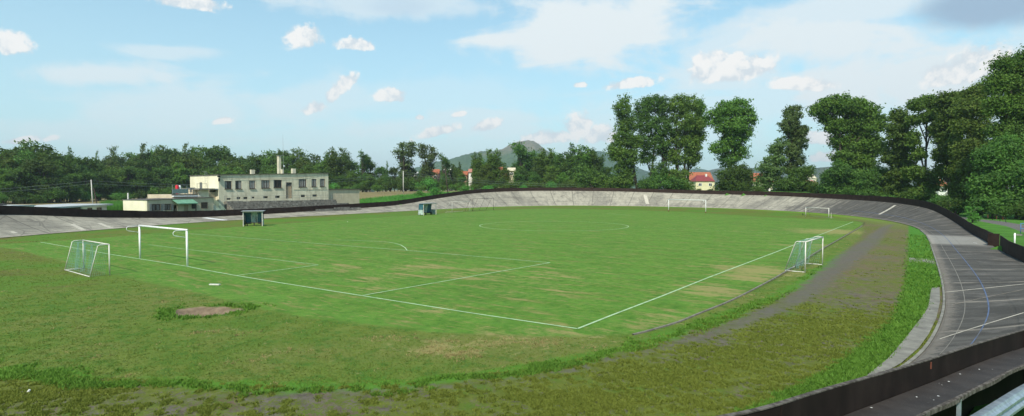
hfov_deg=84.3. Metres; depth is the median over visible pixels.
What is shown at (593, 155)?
tree
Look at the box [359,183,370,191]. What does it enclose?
shrub
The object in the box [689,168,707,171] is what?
hill
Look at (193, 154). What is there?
tree
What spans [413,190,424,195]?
shrub
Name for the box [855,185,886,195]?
shrub
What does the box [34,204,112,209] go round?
storage shed
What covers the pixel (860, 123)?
poplar tree
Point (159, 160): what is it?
tree
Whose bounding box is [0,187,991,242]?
board fence
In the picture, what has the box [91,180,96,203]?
power pole
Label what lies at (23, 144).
tree
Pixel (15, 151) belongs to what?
tree
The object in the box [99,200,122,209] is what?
maize
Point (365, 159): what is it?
tree
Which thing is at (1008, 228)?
ground
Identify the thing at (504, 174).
tree
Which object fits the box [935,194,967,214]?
shrub
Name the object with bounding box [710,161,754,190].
tree
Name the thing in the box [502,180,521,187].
shrub
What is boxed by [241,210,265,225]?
team shelter
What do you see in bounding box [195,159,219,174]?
tree
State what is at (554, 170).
tree
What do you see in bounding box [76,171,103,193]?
tree
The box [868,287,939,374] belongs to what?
path
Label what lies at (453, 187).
shrub
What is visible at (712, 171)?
hill
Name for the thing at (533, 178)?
tree
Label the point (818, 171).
hill
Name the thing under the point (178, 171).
tree
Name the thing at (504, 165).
tree
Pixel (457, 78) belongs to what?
sky
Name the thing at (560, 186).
shrub
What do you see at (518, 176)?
tree
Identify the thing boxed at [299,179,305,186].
window
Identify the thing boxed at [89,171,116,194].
tree
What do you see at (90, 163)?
tree
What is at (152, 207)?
window
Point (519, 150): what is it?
tree
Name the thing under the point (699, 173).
house
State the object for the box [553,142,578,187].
tree
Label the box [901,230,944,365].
track kerb
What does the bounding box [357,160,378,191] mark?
tree
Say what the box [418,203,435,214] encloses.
team shelter
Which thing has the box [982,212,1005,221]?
barrier rail
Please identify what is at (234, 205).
spectator terrace
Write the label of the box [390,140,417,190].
tree
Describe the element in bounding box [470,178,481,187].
tree
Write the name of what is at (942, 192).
house
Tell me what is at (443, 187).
shrub
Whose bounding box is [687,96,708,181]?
poplar tree
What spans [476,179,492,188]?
shrub
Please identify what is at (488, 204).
goal frame
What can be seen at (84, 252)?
training goal
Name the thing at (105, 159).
tree
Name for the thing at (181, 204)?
entrance wing
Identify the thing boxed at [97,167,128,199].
tree
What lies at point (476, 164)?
tree
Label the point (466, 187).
shrub
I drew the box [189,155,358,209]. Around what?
clubhouse
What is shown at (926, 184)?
poplar tree
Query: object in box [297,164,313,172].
tree
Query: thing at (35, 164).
tree
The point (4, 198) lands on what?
shrub
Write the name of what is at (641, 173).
hill
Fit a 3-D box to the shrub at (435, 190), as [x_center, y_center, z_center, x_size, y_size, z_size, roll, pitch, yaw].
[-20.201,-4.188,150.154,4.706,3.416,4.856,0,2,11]
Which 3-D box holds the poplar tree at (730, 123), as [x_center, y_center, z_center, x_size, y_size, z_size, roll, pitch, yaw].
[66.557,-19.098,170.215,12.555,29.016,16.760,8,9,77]
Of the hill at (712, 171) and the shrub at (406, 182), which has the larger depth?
the hill at (712, 171)
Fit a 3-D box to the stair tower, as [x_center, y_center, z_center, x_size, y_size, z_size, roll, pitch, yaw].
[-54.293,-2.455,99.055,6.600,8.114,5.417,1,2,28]
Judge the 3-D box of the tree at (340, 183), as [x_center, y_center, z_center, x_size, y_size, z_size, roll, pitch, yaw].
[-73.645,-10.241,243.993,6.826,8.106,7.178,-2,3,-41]
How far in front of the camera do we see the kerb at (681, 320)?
24.40 m
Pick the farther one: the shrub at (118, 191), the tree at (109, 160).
the tree at (109, 160)
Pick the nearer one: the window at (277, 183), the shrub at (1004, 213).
the shrub at (1004, 213)
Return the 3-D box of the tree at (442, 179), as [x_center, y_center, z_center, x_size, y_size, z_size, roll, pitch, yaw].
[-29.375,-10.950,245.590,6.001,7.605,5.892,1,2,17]
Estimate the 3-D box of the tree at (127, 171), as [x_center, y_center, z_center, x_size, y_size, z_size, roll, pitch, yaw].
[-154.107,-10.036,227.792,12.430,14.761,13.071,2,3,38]
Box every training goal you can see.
[64,240,109,276]
[784,236,822,272]
[805,207,831,217]
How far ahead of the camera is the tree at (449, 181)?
239.11 m
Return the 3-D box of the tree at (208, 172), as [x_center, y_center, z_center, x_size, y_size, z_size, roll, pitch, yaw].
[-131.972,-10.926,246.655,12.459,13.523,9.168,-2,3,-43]
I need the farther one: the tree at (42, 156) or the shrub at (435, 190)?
the tree at (42, 156)
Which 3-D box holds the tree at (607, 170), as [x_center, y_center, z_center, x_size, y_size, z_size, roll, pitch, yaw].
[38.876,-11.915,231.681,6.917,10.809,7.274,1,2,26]
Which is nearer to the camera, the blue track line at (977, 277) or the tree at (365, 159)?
the blue track line at (977, 277)
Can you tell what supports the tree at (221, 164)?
on the ground at (1008, 228)
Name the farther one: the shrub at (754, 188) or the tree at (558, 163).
the tree at (558, 163)
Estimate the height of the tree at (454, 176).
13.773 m
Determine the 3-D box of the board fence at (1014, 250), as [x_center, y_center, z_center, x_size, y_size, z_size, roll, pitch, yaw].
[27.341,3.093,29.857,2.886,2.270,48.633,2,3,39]
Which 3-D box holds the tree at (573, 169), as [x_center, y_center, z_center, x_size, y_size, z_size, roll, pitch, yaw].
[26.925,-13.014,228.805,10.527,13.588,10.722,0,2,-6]
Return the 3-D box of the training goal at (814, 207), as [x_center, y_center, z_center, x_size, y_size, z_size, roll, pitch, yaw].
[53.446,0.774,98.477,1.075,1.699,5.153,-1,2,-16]
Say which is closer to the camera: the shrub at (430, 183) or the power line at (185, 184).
the power line at (185, 184)
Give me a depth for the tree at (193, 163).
248.86 m
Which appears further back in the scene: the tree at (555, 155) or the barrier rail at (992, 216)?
the tree at (555, 155)
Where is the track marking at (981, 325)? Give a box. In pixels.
[940,312,1023,338]
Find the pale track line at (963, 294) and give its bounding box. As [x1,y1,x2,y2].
[918,225,964,353]
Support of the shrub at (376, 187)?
on the ground at (1008, 228)
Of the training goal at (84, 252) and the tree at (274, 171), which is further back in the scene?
the tree at (274, 171)
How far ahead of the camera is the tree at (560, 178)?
218.82 m
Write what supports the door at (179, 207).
in the entrance wing
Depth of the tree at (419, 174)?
254.74 m
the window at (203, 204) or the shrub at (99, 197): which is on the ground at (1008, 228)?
the shrub at (99, 197)
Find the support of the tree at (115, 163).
on the ground at (1008, 228)
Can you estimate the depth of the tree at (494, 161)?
241.78 m
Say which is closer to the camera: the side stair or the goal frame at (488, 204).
the side stair
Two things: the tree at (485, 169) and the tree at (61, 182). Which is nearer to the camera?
the tree at (61, 182)
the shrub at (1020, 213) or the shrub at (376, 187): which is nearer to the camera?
the shrub at (1020, 213)
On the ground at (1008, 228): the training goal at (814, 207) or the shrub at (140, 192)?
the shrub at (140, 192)
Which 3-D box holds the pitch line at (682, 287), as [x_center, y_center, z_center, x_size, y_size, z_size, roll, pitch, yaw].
[26.773,3.185,52.565,0.178,0.001,81.175,1,2,37]
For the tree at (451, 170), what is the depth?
255.80 m
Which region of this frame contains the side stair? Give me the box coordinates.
[213,201,225,209]
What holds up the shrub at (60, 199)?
on the ground at (1008, 228)
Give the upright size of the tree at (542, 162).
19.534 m
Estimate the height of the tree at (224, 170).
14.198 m
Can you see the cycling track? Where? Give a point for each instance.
(994, 269)
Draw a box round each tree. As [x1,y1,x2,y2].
[0,145,30,159]
[0,149,49,188]
[0,167,30,203]
[0,168,17,198]
[1,153,28,203]
[3,137,57,160]
[13,158,63,194]
[15,165,51,203]
[31,142,80,173]
[32,150,58,194]
[45,159,68,202]
[48,173,78,202]
[58,154,81,186]
[59,146,78,201]
[65,173,83,201]
[74,164,93,200]
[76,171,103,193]
[77,156,103,182]
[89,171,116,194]
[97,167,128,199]
[99,148,114,199]
[101,155,125,166]
[110,145,132,168]
[116,166,139,193]
[117,160,138,189]
[119,152,135,167]
[128,142,150,198]
[131,168,157,198]
[133,158,163,196]
[145,144,167,169]
[146,153,171,186]
[149,165,179,190]
[157,147,182,166]
[165,153,189,178]
[168,162,190,187]
[178,142,192,183]
[180,168,202,187]
[182,153,205,174]
[186,145,219,168]
[186,146,206,172]
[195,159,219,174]
[199,145,236,169]
[200,168,216,174]
[212,158,230,174]
[212,165,233,173]
[217,155,240,170]
[226,159,245,173]
[229,156,251,165]
[231,166,245,173]
[243,154,269,173]
[243,159,262,172]
[255,150,276,173]
[258,165,273,172]
[266,155,296,173]
[266,168,276,173]
[269,148,292,163]
[281,147,314,169]
[290,157,313,172]
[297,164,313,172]
[304,153,321,170]
[313,161,329,179]
[316,169,334,182]
[320,150,335,169]
[323,146,346,186]
[328,172,337,184]
[335,175,348,186]
[339,150,354,182]
[341,170,356,186]
[342,170,361,188]
[343,160,359,180]
[355,149,372,191]
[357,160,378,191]
[360,174,370,184]
[365,174,376,191]
[373,166,385,191]
[377,175,384,189]
[382,161,388,190]
[382,176,390,191]
[388,167,398,191]
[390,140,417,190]
[413,167,422,179]
[416,142,438,190]
[437,153,451,190]
[439,174,447,185]
[442,177,454,187]
[447,164,457,184]
[452,162,461,190]
[454,170,466,185]
[457,177,469,186]
[468,152,482,187]
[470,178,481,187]
[477,162,495,183]
[483,148,502,184]
[484,172,496,184]
[496,168,511,183]
[498,178,505,186]
[501,161,507,169]
[508,141,538,180]
[511,174,525,187]
[512,165,529,183]
[528,172,543,186]
[531,167,543,183]
[532,148,554,182]
[544,164,559,183]
[544,173,556,183]
[546,152,563,185]
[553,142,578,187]
[556,171,568,185]
[558,164,572,177]
[561,150,570,162]
[568,160,589,183]
[571,144,597,183]
[585,147,605,174]
[602,92,643,188]
[603,167,611,177]
[631,93,677,188]
[662,93,705,189]
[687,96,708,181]
[702,96,761,167]
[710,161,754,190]
[751,135,790,190]
[768,164,818,191]
[776,104,811,173]
[804,90,891,183]
[815,159,888,194]
[875,106,922,198]
[896,93,944,200]
[922,89,964,194]
[937,79,995,210]
[960,131,1023,218]
[977,43,1023,215]
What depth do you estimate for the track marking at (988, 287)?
27.13 m
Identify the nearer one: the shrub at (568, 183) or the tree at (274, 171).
the shrub at (568, 183)
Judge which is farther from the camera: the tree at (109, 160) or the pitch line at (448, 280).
the tree at (109, 160)
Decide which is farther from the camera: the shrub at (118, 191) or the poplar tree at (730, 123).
the shrub at (118, 191)
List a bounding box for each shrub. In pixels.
[0,194,11,203]
[8,189,45,203]
[10,194,25,203]
[27,195,48,203]
[36,186,67,202]
[54,189,71,202]
[66,188,87,201]
[79,191,98,201]
[93,192,105,200]
[102,187,128,196]
[104,194,117,199]
[109,192,124,200]
[123,192,133,198]
[126,191,137,198]
[132,186,148,198]
[147,186,171,194]
[156,184,171,193]
[162,184,182,193]
[328,182,339,188]
[334,184,350,188]
[351,181,363,189]
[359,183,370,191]
[371,183,384,191]
[382,179,399,191]
[396,177,410,191]
[405,179,420,190]
[413,184,427,190]
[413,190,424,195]
[415,178,438,189]
[427,186,444,194]
[438,184,448,190]
[448,184,457,190]
[457,185,473,190]
[470,183,479,189]
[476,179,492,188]
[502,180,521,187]
[523,181,539,187]
[529,179,552,187]
[543,181,556,187]
[556,181,566,187]
[561,179,578,187]
[568,163,612,187]
[590,173,634,187]
[637,176,658,188]
[647,169,688,189]
[668,178,698,189]
[749,186,763,190]
[805,180,826,192]
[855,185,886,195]
[927,191,951,208]
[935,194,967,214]
[965,201,989,217]
[982,201,1021,218]
[1008,198,1023,219]
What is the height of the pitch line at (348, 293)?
0.001 m
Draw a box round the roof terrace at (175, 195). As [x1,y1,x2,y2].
[148,185,199,197]
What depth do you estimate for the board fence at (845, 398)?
7.76 m
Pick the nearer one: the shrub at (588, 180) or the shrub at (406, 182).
the shrub at (588, 180)
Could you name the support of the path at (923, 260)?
on the infield ground at (585, 275)
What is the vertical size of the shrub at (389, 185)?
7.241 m
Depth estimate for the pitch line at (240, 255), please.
41.89 m
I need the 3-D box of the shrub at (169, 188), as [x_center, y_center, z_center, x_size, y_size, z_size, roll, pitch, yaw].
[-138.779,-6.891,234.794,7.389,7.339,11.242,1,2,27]
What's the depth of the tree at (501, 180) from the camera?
229.85 m
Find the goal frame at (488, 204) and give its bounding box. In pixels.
[467,198,493,210]
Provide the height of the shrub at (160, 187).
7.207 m
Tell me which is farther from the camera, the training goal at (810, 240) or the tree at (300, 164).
the tree at (300, 164)
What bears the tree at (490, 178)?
on the ground at (1008, 228)
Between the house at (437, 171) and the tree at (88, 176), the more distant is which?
the house at (437, 171)
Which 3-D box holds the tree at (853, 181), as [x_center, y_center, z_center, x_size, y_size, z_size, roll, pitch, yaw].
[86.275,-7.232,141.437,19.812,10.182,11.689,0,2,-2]
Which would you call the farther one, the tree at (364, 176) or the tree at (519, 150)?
the tree at (364, 176)
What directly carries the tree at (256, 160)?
on the ground at (1008, 228)
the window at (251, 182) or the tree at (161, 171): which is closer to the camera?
the window at (251, 182)
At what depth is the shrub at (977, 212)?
89.51 m
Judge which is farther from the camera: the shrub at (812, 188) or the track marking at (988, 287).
the shrub at (812, 188)
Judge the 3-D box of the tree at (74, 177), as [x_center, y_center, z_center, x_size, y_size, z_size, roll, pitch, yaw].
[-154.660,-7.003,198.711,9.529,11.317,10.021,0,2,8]
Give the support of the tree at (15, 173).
on the ground at (1008, 228)
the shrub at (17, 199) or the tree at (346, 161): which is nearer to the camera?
the shrub at (17, 199)
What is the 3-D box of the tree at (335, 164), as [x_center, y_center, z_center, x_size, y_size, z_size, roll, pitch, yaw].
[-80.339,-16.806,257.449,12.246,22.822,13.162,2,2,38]
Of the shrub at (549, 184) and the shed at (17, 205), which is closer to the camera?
the shed at (17, 205)
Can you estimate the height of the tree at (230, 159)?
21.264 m
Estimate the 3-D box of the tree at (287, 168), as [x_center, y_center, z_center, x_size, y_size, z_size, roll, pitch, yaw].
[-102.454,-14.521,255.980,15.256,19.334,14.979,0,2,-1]
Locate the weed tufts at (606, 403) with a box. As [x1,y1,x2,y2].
[0,237,941,415]
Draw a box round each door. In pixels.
[177,205,183,210]
[286,182,291,197]
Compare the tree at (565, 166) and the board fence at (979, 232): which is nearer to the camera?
the board fence at (979, 232)
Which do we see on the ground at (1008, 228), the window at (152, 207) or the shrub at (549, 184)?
the shrub at (549, 184)
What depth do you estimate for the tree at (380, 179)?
249.18 m
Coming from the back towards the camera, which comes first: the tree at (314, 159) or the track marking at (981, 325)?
the tree at (314, 159)
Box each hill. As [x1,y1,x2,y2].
[380,140,634,189]
[596,151,662,187]
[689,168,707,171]
[706,168,786,184]
[773,166,1012,188]
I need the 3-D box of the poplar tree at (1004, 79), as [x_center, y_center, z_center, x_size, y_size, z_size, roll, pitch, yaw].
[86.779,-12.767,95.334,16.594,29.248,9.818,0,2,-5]
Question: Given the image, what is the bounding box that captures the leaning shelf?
[844,347,1023,415]
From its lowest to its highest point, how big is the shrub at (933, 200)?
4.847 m
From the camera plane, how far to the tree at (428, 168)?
249.17 m
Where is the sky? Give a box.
[0,0,1023,175]
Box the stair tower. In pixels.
[181,171,217,205]
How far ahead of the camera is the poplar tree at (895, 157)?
134.44 m
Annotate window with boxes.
[149,204,162,210]
[162,204,173,210]
[201,202,208,208]
[225,181,231,188]
[235,181,240,188]
[249,180,254,188]
[261,180,269,187]
[274,180,281,187]
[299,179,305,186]
[312,179,315,186]
[320,179,324,186]
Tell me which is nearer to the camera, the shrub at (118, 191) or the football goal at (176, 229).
the football goal at (176, 229)
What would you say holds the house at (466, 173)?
on the ground at (1008, 228)
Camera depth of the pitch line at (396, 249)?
45.61 m
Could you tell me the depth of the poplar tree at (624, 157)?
173.97 m
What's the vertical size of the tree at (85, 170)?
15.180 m
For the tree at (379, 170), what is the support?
on the ground at (1008, 228)
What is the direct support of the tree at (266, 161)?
on the ground at (1008, 228)
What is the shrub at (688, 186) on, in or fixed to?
on the ground at (1008, 228)
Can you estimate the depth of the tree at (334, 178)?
253.75 m
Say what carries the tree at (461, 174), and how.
on the ground at (1008, 228)
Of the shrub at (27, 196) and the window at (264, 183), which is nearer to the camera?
the window at (264, 183)
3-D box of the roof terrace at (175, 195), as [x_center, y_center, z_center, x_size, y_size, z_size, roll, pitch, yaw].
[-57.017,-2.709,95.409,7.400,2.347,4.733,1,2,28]
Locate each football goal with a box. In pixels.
[126,225,188,266]
[667,199,705,212]
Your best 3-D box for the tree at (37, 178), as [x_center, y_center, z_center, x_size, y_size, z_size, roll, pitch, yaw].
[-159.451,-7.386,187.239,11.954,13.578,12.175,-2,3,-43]
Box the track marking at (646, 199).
[644,195,648,203]
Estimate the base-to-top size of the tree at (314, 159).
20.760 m
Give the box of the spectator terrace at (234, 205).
[224,195,382,212]
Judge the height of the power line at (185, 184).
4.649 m
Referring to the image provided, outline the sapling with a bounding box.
[964,205,983,222]
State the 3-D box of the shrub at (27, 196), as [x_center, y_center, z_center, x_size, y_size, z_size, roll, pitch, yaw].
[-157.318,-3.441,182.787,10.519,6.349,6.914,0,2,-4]
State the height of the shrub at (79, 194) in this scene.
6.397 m
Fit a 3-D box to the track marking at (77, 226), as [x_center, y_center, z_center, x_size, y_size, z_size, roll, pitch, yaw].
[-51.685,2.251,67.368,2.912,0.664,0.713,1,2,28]
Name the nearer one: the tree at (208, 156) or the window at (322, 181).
the window at (322, 181)
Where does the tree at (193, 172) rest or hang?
on the ground at (1008, 228)
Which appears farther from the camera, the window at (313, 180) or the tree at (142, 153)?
the tree at (142, 153)
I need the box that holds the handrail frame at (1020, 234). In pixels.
[1013,223,1023,235]
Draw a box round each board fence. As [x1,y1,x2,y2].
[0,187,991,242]
[717,329,1023,415]
[988,233,1023,261]
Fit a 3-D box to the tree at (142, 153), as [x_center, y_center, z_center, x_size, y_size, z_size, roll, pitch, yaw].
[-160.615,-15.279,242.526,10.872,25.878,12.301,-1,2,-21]
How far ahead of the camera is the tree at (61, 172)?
197.84 m
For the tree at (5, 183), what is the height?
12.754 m
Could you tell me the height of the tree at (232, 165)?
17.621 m
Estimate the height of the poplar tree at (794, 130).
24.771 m
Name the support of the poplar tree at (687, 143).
on the ground at (1008, 228)
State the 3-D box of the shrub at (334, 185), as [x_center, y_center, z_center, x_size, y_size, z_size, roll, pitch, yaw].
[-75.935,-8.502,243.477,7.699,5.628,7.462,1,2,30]
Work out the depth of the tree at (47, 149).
204.37 m
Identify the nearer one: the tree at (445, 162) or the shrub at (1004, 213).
the shrub at (1004, 213)
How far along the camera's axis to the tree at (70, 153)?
208.21 m
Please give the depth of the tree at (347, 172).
252.64 m
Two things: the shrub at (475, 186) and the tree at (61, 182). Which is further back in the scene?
the shrub at (475, 186)
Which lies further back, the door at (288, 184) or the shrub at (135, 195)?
the shrub at (135, 195)
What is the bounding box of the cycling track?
[0,191,1023,362]
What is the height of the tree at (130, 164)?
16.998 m
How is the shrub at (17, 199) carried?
on the ground at (1008, 228)
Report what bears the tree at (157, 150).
on the ground at (1008, 228)
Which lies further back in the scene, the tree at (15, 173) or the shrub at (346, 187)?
the shrub at (346, 187)
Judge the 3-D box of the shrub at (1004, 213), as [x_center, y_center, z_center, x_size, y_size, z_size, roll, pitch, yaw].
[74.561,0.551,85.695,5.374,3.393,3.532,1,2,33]
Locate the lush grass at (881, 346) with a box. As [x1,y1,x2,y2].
[713,234,944,415]
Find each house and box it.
[432,169,439,181]
[463,171,468,184]
[468,169,472,189]
[507,168,515,179]
[689,172,713,179]
[689,174,714,189]
[936,183,947,194]
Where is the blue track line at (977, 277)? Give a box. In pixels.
[858,211,988,343]
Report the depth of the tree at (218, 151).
264.68 m
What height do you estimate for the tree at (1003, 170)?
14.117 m
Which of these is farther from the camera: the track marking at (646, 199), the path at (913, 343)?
the track marking at (646, 199)
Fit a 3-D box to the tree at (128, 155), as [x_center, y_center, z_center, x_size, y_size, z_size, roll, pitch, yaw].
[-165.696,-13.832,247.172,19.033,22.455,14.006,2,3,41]
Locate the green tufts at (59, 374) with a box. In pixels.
[0,265,822,397]
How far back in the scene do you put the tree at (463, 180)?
233.70 m
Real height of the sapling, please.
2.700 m
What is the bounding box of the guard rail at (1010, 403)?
[956,384,1023,415]
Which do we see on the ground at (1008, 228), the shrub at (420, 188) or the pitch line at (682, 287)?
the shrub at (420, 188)
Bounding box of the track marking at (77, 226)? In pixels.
[71,224,85,229]
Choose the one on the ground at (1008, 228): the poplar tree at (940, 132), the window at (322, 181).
the poplar tree at (940, 132)
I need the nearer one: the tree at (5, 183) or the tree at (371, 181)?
the tree at (5, 183)
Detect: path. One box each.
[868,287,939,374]
[909,258,934,263]
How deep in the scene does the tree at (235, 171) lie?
247.12 m
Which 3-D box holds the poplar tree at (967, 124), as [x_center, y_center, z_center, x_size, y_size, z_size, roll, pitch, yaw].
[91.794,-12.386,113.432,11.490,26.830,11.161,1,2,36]
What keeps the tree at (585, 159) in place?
on the ground at (1008, 228)
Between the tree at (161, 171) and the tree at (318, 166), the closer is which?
the tree at (161, 171)
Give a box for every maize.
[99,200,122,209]
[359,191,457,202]
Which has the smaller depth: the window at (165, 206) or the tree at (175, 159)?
the window at (165, 206)
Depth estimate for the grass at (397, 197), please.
142.00 m
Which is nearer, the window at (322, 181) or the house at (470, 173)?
the window at (322, 181)
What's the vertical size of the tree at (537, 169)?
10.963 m
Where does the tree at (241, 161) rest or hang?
on the ground at (1008, 228)
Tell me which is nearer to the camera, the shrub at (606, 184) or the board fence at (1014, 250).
the board fence at (1014, 250)
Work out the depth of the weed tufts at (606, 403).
14.29 m
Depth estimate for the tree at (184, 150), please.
250.20 m
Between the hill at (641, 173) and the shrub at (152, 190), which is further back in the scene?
the hill at (641, 173)
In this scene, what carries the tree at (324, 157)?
on the ground at (1008, 228)
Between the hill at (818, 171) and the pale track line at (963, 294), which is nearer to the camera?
the pale track line at (963, 294)
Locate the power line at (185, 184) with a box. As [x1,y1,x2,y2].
[102,172,398,184]
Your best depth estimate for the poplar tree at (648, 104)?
177.74 m
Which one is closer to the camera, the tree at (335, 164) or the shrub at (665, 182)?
the shrub at (665, 182)
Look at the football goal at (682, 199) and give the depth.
120.96 m
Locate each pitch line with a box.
[42,242,577,328]
[155,245,316,264]
[188,233,549,262]
[366,263,545,294]
[578,222,851,328]
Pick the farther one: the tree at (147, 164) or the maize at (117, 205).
the tree at (147, 164)
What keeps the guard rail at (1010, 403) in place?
attached to the leaning shelf
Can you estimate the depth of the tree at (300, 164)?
253.60 m
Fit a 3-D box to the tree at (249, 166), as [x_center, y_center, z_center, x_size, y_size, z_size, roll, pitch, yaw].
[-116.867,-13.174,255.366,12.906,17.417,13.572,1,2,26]
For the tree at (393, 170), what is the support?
on the ground at (1008, 228)
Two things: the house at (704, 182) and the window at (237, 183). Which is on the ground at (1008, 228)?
the house at (704, 182)
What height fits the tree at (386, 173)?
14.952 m
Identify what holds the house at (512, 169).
on the ground at (1008, 228)
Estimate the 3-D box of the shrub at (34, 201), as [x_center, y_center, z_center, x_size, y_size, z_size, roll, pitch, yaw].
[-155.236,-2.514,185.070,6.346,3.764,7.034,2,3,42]
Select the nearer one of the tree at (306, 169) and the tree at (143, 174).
the tree at (143, 174)
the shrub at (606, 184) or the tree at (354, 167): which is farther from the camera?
the tree at (354, 167)
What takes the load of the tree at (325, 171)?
on the ground at (1008, 228)
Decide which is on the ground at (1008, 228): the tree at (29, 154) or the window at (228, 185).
the tree at (29, 154)
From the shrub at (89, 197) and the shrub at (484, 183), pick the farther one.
the shrub at (484, 183)
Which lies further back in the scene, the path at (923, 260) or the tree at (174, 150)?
the tree at (174, 150)
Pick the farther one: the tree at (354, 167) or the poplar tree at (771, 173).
the tree at (354, 167)
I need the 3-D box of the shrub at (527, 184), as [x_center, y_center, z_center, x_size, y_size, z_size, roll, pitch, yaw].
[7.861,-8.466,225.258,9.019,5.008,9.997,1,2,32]
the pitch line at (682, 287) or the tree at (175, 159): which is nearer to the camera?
the pitch line at (682, 287)
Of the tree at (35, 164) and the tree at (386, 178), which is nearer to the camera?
the tree at (35, 164)
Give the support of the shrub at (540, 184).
on the ground at (1008, 228)
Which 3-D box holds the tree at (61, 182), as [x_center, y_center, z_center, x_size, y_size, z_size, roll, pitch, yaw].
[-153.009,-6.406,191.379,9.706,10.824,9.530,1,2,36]
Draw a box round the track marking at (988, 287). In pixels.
[949,284,1020,291]
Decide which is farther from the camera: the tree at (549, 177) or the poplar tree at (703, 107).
the tree at (549, 177)
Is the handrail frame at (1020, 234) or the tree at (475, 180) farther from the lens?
the tree at (475, 180)
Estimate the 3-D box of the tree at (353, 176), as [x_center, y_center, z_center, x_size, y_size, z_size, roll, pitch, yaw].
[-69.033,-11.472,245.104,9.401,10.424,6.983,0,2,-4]
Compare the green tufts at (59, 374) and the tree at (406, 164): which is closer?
the green tufts at (59, 374)
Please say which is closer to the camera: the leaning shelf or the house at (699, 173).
the leaning shelf
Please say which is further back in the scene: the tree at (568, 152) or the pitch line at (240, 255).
the tree at (568, 152)
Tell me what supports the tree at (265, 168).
on the ground at (1008, 228)
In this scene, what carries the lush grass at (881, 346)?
on the infield ground at (585, 275)
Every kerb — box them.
[632,225,862,334]
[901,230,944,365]
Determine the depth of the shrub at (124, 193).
203.13 m
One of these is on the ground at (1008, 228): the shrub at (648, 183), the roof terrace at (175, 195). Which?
the shrub at (648, 183)
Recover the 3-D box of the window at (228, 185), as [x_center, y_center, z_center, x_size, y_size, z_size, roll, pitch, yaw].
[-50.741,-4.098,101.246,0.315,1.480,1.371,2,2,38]
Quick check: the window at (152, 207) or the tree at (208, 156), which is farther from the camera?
the tree at (208, 156)
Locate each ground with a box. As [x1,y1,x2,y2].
[0,206,945,415]
[4,190,1023,415]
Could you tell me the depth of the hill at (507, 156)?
2063.72 m
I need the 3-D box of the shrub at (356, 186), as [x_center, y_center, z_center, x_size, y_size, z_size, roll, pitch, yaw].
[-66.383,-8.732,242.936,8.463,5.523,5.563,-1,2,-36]
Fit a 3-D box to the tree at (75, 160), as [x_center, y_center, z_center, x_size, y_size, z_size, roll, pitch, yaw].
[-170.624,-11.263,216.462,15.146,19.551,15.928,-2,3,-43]
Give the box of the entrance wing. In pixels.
[122,193,213,210]
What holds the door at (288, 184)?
in the clubhouse
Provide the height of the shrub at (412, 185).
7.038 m
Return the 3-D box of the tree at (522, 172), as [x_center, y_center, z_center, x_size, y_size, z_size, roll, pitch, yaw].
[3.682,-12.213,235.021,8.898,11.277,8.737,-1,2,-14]
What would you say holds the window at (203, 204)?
in the entrance wing
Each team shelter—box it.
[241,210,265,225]
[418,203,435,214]
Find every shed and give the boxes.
[0,203,35,206]
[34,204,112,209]
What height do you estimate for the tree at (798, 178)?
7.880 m
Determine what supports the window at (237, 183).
in the clubhouse
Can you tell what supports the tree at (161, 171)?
on the ground at (1008, 228)
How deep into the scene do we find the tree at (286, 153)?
260.94 m
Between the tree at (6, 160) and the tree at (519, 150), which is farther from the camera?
the tree at (519, 150)
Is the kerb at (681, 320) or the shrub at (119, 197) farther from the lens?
the shrub at (119, 197)
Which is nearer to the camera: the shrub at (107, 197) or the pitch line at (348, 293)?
the pitch line at (348, 293)
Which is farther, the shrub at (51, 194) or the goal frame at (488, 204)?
the shrub at (51, 194)

